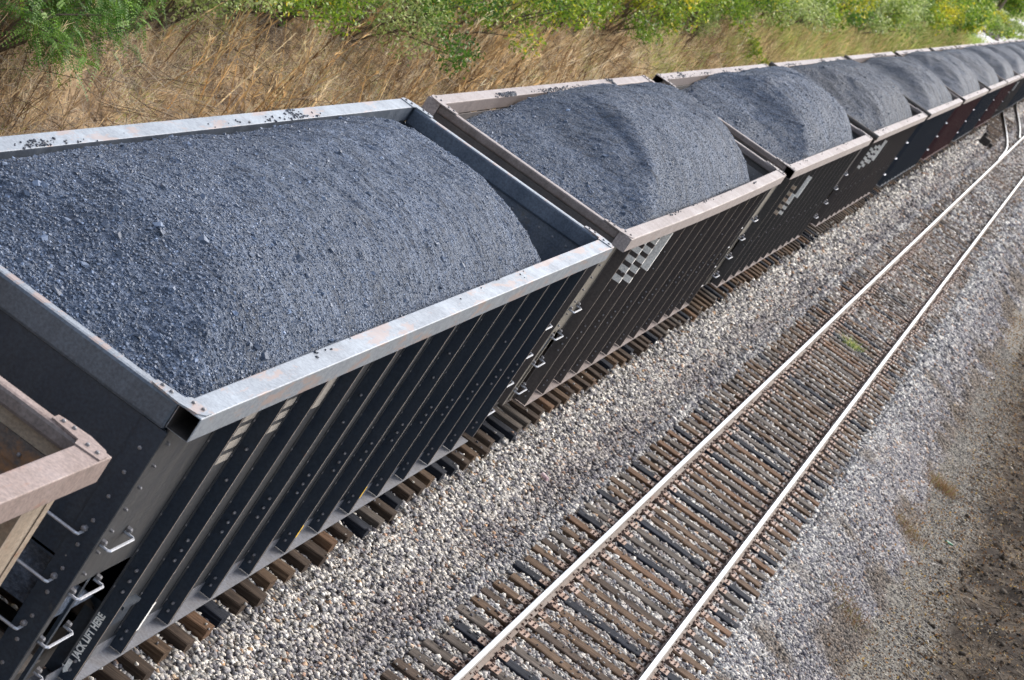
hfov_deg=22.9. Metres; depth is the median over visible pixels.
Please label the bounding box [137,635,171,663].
railroad tie
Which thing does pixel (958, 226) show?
railroad tie
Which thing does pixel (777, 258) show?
railroad tie
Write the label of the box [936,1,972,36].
bush
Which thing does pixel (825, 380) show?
railroad tie
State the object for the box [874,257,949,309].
railroad tie
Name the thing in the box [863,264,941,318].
railroad tie
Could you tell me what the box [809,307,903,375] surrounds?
railroad tie
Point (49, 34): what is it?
locust sapling
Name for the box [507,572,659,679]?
railroad tie
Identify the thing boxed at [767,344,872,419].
railroad tie
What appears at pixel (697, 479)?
railroad tie
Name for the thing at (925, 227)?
railroad tie
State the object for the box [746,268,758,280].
railroad tie
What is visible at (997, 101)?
hopper car
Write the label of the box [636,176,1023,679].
rail
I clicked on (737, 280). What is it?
railroad tie
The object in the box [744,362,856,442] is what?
railroad tie
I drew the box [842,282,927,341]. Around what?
railroad tie
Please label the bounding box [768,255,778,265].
railroad tie
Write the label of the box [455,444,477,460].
railroad tie
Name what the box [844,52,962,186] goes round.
hopper car
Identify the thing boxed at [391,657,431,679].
railroad tie
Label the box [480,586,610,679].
railroad tie
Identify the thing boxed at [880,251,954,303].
railroad tie
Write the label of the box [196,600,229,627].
railroad tie
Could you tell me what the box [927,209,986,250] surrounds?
railroad tie
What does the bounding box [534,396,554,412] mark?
railroad tie
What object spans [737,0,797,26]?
bush
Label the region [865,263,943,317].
railroad tie
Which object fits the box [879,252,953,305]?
railroad tie
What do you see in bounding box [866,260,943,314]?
railroad tie
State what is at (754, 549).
railroad tie
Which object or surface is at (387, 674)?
railroad tie
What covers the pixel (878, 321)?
railroad tie
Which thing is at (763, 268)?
railroad tie
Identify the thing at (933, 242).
railroad tie
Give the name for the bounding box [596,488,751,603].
railroad tie
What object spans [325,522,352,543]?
railroad tie
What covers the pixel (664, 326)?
railroad tie
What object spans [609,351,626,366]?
railroad tie
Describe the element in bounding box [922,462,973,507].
weed tuft
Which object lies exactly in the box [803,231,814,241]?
railroad tie
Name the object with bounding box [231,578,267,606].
railroad tie
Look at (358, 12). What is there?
bush
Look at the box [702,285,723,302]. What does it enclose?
railroad tie
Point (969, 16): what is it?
bush
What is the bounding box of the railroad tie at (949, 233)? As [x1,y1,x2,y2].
[921,214,981,255]
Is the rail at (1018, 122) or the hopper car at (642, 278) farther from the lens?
the rail at (1018, 122)
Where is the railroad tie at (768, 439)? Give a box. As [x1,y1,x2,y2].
[709,396,831,484]
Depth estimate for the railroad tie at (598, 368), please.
41.56 m
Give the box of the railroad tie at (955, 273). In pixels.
[898,235,967,282]
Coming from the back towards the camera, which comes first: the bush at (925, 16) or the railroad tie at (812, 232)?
the bush at (925, 16)
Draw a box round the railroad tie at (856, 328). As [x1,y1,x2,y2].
[818,301,910,367]
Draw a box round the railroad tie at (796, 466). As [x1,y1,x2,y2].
[701,398,825,488]
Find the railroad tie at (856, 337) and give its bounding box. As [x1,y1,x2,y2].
[812,305,905,371]
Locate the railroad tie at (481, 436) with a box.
[473,429,494,447]
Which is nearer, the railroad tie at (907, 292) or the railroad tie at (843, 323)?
the railroad tie at (843, 323)
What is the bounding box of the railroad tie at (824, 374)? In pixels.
[776,339,880,414]
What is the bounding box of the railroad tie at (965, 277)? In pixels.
[901,232,969,279]
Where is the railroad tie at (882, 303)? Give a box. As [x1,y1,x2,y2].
[846,277,928,336]
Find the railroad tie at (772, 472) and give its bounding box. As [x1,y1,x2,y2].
[690,412,819,506]
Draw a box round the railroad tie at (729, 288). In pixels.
[722,283,732,292]
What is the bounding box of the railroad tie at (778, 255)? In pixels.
[773,252,782,258]
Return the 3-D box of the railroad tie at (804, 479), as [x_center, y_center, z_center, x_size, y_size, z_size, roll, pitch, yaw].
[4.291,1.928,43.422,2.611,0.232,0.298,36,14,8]
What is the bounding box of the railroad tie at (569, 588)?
[524,555,699,679]
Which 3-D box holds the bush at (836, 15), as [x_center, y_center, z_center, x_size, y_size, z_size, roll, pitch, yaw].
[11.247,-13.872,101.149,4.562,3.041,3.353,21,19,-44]
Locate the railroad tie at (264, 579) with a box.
[249,568,277,591]
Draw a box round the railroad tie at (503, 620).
[469,594,589,679]
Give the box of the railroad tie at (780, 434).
[717,388,837,475]
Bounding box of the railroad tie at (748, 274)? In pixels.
[743,270,753,280]
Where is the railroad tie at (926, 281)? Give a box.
[883,250,955,301]
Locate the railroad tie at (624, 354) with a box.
[615,348,632,362]
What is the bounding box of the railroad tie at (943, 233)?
[919,216,977,257]
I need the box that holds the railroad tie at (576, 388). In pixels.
[563,379,582,394]
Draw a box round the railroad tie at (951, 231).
[924,212,983,253]
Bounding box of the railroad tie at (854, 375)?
[788,328,889,401]
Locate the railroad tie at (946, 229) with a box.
[923,213,976,250]
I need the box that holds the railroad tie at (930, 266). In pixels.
[892,239,962,288]
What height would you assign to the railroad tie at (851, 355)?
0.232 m
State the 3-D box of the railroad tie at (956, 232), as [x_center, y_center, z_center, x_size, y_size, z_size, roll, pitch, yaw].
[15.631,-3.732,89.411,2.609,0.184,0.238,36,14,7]
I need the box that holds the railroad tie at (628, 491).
[609,476,761,588]
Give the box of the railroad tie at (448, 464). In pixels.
[435,456,458,476]
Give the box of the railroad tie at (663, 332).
[653,325,667,337]
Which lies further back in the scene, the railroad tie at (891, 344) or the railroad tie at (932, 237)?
the railroad tie at (932, 237)
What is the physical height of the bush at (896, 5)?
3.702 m
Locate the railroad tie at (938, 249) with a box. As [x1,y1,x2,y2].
[907,228,971,272]
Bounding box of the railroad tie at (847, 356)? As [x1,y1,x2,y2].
[795,320,894,390]
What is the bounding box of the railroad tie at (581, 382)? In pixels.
[570,374,590,392]
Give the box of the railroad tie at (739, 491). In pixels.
[662,436,800,536]
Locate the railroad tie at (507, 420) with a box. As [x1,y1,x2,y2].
[490,406,522,432]
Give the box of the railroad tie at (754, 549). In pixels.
[631,461,777,567]
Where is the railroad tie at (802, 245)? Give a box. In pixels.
[795,239,805,249]
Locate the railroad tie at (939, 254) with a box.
[904,229,970,276]
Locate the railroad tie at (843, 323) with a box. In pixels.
[816,304,909,369]
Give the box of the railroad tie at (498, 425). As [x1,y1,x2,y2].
[485,414,517,441]
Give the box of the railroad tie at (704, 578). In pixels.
[593,496,748,611]
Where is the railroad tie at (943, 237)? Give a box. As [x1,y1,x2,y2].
[915,218,976,259]
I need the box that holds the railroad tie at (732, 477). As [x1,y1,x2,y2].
[666,429,801,528]
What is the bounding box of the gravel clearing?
[975,19,1023,42]
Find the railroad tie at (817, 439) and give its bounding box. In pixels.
[731,378,848,462]
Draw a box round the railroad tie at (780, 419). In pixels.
[726,381,845,466]
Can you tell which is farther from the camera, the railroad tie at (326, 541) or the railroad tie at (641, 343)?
the railroad tie at (641, 343)
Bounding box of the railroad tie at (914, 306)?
[859,267,938,323]
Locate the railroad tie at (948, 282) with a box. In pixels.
[889,242,959,291]
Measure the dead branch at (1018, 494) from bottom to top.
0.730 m
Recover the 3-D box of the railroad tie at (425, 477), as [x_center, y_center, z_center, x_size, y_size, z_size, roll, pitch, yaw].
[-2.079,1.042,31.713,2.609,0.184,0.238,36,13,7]
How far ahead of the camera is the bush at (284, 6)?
37.48 m
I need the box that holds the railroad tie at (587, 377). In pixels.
[577,370,596,386]
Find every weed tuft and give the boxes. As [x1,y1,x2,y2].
[823,568,889,655]
[838,330,866,354]
[890,505,931,548]
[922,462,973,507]
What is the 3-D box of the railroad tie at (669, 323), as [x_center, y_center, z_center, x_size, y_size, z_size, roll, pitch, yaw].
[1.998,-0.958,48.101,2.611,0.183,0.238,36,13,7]
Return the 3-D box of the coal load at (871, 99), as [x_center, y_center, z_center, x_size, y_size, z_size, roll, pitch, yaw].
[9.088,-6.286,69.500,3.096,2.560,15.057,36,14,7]
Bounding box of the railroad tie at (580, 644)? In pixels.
[492,579,637,679]
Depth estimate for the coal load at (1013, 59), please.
143.56 m
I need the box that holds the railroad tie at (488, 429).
[479,421,504,443]
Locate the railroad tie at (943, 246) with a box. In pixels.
[910,223,974,268]
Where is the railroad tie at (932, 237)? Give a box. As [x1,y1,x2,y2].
[910,222,973,266]
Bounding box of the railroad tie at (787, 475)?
[693,408,821,500]
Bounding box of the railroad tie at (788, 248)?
[784,245,793,251]
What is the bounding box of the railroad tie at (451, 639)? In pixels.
[441,630,513,679]
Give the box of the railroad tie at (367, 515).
[355,505,384,529]
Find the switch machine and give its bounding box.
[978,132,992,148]
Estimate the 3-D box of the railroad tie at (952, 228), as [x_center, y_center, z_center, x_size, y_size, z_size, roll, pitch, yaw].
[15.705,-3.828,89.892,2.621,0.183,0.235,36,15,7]
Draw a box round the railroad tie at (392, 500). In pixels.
[378,491,401,509]
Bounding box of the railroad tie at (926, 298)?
[868,259,944,312]
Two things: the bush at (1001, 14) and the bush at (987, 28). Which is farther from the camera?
the bush at (1001, 14)
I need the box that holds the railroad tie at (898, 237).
[896,235,965,283]
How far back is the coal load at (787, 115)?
51.52 m
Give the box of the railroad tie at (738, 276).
[735,274,745,283]
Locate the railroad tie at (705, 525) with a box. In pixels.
[625,466,774,576]
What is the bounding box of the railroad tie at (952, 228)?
[927,210,984,250]
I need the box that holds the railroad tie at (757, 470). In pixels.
[684,416,814,513]
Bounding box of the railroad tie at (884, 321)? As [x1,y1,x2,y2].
[835,287,921,347]
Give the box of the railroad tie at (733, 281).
[729,279,737,285]
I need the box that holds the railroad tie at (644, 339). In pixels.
[638,334,650,344]
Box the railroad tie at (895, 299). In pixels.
[855,271,936,328]
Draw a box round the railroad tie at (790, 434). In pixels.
[721,382,838,469]
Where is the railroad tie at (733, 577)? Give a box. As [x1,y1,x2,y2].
[607,485,760,599]
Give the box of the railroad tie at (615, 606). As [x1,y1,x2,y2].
[531,544,707,674]
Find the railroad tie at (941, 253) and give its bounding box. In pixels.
[905,229,972,275]
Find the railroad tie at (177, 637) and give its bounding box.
[158,623,195,651]
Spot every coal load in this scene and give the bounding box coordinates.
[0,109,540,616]
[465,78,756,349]
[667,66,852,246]
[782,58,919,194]
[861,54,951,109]
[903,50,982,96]
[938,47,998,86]
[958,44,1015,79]
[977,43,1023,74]
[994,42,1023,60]
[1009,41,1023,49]
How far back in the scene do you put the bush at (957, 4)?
166.26 m
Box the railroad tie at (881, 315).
[839,285,924,345]
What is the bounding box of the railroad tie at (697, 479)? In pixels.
[649,444,790,546]
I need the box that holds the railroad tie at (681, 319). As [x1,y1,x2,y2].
[672,313,686,325]
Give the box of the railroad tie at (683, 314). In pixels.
[677,310,688,319]
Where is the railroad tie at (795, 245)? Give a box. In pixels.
[790,241,800,250]
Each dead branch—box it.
[975,635,1002,679]
[1001,480,1023,504]
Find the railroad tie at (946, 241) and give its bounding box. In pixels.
[916,219,973,259]
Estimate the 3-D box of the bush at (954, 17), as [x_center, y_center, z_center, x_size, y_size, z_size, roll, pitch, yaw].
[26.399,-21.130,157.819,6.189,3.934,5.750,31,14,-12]
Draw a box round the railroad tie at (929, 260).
[894,236,964,285]
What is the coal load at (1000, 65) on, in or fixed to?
in the hopper car at (997, 101)
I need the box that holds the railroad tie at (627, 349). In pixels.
[620,344,633,354]
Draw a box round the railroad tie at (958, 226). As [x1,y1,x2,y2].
[932,207,986,245]
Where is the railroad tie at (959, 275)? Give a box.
[899,233,967,281]
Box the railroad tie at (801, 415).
[739,371,853,453]
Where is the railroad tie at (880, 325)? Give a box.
[829,290,916,351]
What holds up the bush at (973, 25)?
on the ground at (952, 630)
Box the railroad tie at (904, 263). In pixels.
[882,247,955,298]
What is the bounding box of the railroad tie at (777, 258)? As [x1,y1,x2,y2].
[770,253,779,260]
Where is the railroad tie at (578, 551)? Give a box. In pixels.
[549,530,717,654]
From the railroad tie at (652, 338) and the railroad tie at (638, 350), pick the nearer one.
the railroad tie at (638, 350)
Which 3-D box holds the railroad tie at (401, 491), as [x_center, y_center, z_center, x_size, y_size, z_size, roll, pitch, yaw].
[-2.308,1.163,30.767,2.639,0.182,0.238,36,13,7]
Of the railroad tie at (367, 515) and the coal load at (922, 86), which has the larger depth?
the coal load at (922, 86)
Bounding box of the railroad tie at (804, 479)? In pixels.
[700,404,826,495]
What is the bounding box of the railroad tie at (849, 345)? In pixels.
[805,312,899,380]
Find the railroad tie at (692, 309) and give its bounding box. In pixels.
[686,304,700,315]
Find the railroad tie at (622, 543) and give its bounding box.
[576,509,738,629]
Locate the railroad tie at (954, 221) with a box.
[931,205,989,245]
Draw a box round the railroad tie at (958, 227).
[931,209,989,249]
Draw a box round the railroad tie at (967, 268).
[907,226,972,272]
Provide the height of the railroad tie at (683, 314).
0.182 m
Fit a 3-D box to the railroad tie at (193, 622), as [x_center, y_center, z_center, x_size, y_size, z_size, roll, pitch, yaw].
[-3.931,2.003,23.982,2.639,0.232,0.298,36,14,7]
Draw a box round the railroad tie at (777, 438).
[712,391,834,478]
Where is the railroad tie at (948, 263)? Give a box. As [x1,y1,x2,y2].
[901,230,968,277]
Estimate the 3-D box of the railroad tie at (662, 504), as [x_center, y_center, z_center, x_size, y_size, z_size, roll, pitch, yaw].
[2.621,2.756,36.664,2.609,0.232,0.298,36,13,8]
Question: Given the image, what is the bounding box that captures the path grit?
[813,344,1023,679]
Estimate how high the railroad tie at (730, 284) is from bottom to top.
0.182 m
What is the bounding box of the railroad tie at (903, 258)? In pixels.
[883,246,955,296]
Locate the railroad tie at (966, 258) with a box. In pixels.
[914,222,977,266]
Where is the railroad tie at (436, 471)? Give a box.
[424,462,446,481]
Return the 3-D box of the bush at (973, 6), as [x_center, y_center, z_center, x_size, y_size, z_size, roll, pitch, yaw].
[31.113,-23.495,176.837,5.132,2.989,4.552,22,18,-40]
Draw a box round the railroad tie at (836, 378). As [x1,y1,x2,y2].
[779,337,882,410]
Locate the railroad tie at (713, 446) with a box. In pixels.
[678,421,812,517]
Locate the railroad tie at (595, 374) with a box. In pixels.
[584,366,602,382]
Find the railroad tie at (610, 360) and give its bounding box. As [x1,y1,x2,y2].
[604,355,618,367]
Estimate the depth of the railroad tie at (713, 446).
41.40 m
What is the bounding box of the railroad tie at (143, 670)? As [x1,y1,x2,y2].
[116,650,154,679]
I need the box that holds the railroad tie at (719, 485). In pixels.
[656,440,796,540]
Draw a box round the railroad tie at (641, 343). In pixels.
[632,337,648,352]
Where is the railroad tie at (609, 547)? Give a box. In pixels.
[565,514,731,637]
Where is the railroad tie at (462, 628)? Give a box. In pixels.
[450,619,538,679]
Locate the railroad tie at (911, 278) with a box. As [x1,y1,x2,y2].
[877,254,950,305]
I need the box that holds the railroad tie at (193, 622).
[178,611,214,640]
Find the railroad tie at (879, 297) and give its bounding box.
[850,277,931,333]
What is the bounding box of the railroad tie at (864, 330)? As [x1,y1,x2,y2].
[822,300,912,364]
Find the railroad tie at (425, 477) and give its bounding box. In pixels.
[413,469,434,487]
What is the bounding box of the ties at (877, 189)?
[862,99,1023,201]
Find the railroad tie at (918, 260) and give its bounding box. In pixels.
[893,242,961,290]
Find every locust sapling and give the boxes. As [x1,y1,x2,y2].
[0,0,124,100]
[12,0,161,71]
[48,0,166,50]
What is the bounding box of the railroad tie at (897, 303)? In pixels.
[853,272,935,329]
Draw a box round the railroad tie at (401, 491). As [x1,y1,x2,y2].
[390,482,414,502]
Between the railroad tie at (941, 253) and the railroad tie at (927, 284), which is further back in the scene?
the railroad tie at (941, 253)
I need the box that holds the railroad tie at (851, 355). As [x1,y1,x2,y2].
[798,317,896,386]
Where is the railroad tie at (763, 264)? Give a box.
[759,261,768,268]
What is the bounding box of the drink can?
[540,472,548,480]
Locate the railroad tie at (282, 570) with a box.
[265,558,295,582]
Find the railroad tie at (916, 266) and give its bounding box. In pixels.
[886,245,957,294]
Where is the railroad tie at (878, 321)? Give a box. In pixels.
[833,288,919,350]
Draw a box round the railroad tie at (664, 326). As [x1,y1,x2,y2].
[657,322,669,331]
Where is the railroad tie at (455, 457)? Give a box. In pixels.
[445,450,470,470]
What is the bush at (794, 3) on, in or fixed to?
on the ground at (952, 630)
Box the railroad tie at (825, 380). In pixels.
[771,342,876,417]
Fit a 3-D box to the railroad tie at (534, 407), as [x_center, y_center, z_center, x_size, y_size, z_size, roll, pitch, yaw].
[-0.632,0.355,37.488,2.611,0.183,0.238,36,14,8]
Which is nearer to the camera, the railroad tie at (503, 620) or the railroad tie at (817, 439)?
the railroad tie at (503, 620)
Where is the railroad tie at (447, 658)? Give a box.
[421,638,484,679]
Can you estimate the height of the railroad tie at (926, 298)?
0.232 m
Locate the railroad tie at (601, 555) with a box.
[560,525,726,647]
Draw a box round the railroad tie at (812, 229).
[807,225,819,234]
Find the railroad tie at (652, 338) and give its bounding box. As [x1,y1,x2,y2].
[642,331,657,343]
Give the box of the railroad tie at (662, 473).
[639,456,782,560]
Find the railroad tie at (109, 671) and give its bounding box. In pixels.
[0,593,131,679]
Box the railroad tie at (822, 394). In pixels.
[763,351,871,430]
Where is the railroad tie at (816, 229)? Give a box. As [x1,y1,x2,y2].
[808,224,821,234]
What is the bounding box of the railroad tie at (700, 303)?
[692,297,707,311]
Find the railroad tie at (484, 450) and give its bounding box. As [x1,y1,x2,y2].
[462,432,490,458]
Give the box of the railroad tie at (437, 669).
[407,648,464,679]
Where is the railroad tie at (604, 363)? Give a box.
[597,358,612,370]
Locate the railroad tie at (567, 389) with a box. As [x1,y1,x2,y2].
[556,383,574,396]
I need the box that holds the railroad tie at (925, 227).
[913,220,976,263]
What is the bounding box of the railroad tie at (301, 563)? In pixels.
[281,549,311,572]
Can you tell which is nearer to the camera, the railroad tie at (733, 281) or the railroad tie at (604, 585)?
the railroad tie at (604, 585)
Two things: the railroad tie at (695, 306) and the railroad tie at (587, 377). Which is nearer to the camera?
the railroad tie at (587, 377)
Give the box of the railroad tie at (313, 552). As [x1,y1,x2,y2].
[295,539,329,566]
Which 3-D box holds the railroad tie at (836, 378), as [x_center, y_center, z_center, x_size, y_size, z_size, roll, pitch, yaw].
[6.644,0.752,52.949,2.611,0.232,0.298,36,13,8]
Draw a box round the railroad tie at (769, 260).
[764,257,774,266]
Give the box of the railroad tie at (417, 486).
[402,476,425,495]
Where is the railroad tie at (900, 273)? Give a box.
[874,255,949,307]
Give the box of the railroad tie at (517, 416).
[497,403,530,428]
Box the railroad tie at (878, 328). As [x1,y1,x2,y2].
[829,293,917,355]
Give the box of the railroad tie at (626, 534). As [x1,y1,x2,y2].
[585,503,742,620]
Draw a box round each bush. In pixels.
[122,0,292,35]
[151,0,281,36]
[194,0,314,33]
[221,0,347,34]
[253,0,364,39]
[271,0,398,26]
[316,0,416,30]
[337,0,456,65]
[361,0,512,79]
[385,0,479,20]
[414,0,520,22]
[416,0,546,58]
[457,0,568,33]
[476,0,608,31]
[496,0,550,37]
[524,0,590,28]
[525,0,579,34]
[545,0,656,31]
[570,0,624,38]
[597,0,681,49]
[610,0,700,36]
[622,0,680,18]
[640,0,714,39]
[647,0,714,35]
[655,2,696,31]
[671,0,748,26]
[684,0,754,30]
[684,2,722,46]
[706,0,760,36]
[725,0,787,18]
[735,27,770,63]
[736,0,823,32]
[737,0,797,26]
[739,0,784,12]
[746,0,838,26]
[749,0,804,34]
[764,0,838,32]
[769,0,839,40]
[782,0,842,26]
[798,0,861,34]
[812,0,870,27]
[822,0,881,25]
[837,0,889,10]
[839,0,890,15]
[845,5,882,31]
[851,4,893,35]
[854,0,924,48]
[871,0,921,32]
[874,0,929,32]
[885,0,914,26]
[893,0,925,30]
[906,0,929,17]
[906,0,935,30]
[913,0,953,35]
[914,0,938,21]
[920,0,969,25]
[920,0,969,27]
[921,0,941,21]
[924,0,970,29]
[934,0,986,28]
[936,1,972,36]
[952,0,992,32]
[956,0,983,18]
[957,21,987,37]
[965,0,991,30]
[967,0,994,26]
[967,15,1002,39]
[969,0,997,12]
[979,9,996,30]
[988,10,1007,34]
[989,1,1008,17]
[990,8,1002,27]
[996,10,1011,27]
[996,14,1020,40]
[1000,13,1023,39]
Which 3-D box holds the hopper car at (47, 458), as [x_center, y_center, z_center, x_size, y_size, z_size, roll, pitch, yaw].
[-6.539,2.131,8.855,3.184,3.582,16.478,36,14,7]
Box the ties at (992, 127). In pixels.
[937,113,1023,240]
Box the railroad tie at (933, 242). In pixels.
[909,225,974,270]
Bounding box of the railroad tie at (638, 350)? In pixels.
[627,341,643,356]
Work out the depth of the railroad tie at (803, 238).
67.11 m
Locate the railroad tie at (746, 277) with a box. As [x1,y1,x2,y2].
[739,272,751,282]
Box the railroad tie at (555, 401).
[542,392,560,409]
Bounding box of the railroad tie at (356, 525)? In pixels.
[340,513,371,538]
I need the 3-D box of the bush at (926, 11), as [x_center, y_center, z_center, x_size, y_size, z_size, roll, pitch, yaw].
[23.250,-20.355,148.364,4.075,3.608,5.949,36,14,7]
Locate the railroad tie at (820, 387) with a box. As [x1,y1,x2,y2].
[764,347,871,424]
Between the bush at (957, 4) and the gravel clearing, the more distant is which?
the gravel clearing
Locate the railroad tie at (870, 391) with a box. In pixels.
[783,330,884,402]
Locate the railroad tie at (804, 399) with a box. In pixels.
[749,359,861,439]
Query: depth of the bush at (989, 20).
203.58 m
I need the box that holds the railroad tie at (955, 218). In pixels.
[934,204,991,244]
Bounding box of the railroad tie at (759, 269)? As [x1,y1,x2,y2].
[752,265,762,272]
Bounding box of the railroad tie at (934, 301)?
[872,259,948,312]
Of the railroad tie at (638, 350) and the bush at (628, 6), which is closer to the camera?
the railroad tie at (638, 350)
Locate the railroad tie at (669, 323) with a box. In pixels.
[662,319,675,330]
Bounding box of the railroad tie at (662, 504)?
[619,473,768,581]
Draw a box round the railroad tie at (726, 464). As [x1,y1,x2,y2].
[674,426,807,523]
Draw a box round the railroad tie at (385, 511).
[367,497,397,523]
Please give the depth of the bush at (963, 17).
160.28 m
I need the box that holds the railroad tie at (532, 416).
[508,399,540,424]
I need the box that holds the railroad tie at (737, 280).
[732,277,742,286]
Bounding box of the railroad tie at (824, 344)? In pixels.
[795,323,894,394]
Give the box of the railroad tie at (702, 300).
[694,293,711,308]
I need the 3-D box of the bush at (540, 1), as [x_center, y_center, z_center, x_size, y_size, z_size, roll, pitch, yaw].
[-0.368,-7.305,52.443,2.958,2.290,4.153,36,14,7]
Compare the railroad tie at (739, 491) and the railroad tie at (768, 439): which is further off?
the railroad tie at (768, 439)
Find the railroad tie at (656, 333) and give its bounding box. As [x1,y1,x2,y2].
[648,328,662,339]
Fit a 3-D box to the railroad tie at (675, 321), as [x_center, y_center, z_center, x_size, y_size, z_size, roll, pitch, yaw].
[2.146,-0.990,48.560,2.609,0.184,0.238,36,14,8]
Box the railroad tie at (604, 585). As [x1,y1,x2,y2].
[541,538,714,666]
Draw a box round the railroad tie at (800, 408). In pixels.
[744,368,857,450]
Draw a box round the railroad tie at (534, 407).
[526,401,544,415]
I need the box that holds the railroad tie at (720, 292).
[706,283,726,299]
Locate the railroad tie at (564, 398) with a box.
[549,387,569,404]
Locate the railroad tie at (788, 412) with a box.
[734,374,850,456]
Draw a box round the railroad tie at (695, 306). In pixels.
[690,301,701,311]
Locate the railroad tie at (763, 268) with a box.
[755,262,767,273]
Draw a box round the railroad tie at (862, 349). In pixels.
[807,310,901,377]
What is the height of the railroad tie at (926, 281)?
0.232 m
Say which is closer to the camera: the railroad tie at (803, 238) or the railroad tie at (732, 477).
the railroad tie at (732, 477)
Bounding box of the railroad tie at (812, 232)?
[805,227,818,237]
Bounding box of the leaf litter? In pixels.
[827,284,1023,679]
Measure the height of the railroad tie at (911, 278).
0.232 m
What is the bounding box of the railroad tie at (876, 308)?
[840,282,924,341]
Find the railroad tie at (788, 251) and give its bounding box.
[782,247,791,255]
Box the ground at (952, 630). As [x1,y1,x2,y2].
[0,0,1023,679]
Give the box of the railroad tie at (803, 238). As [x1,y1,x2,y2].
[798,234,809,244]
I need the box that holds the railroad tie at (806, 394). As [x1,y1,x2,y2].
[753,357,864,435]
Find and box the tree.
[996,0,1023,21]
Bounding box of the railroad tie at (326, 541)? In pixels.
[311,531,337,552]
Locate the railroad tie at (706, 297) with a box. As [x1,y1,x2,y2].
[697,290,715,306]
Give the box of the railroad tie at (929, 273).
[887,242,958,292]
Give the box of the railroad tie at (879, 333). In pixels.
[826,296,916,359]
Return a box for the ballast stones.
[0,102,1023,679]
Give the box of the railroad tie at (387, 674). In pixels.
[380,669,401,679]
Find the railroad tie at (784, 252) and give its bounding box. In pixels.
[779,248,787,256]
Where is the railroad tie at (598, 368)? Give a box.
[590,362,608,378]
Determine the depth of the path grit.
47.86 m
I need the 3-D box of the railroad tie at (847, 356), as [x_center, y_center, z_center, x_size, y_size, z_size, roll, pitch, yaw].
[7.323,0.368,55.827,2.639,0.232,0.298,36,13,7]
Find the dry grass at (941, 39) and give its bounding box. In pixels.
[0,0,989,135]
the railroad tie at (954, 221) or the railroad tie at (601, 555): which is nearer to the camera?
the railroad tie at (601, 555)
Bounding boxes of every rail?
[451,136,1023,679]
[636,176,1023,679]
[996,111,1007,161]
[1015,102,1020,139]
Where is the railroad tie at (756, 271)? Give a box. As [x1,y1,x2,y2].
[749,266,761,276]
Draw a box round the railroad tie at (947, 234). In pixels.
[920,215,980,256]
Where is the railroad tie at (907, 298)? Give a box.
[862,267,942,323]
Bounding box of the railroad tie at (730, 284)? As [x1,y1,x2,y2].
[725,281,735,290]
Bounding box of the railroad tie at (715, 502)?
[645,451,786,555]
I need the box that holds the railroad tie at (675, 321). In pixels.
[667,316,681,329]
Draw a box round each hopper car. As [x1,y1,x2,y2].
[0,98,613,679]
[0,376,111,584]
[421,75,785,406]
[652,63,872,287]
[768,56,927,226]
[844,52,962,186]
[894,48,988,159]
[929,46,1006,141]
[955,44,1020,127]
[974,42,1023,117]
[990,41,1023,108]
[1003,40,1023,101]
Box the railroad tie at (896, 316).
[846,281,926,338]
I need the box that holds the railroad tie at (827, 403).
[758,353,865,431]
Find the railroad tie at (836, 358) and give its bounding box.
[791,325,890,396]
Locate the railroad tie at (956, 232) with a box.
[927,212,984,252]
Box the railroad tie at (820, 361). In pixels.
[781,333,883,406]
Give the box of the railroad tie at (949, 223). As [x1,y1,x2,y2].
[927,207,986,249]
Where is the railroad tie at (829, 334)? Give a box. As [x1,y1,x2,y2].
[803,316,899,384]
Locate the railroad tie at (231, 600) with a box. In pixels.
[215,588,247,615]
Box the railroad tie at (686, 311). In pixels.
[681,307,696,321]
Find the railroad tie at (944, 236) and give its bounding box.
[917,217,980,260]
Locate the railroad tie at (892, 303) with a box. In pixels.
[851,274,933,332]
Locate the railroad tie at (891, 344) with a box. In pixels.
[823,296,913,361]
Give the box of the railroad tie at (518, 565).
[512,560,680,679]
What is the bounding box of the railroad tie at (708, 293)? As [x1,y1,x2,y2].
[699,287,717,300]
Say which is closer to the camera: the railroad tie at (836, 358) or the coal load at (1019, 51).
the railroad tie at (836, 358)
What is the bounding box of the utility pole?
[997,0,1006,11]
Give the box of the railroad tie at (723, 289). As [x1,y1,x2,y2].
[717,285,728,293]
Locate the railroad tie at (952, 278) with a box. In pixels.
[894,239,963,287]
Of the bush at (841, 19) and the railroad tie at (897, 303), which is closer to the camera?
the railroad tie at (897, 303)
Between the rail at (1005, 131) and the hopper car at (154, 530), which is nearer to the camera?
the hopper car at (154, 530)
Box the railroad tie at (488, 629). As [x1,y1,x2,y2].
[455,603,564,679]
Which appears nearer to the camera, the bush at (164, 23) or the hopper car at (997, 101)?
the bush at (164, 23)
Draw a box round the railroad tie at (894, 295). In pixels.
[856,268,936,324]

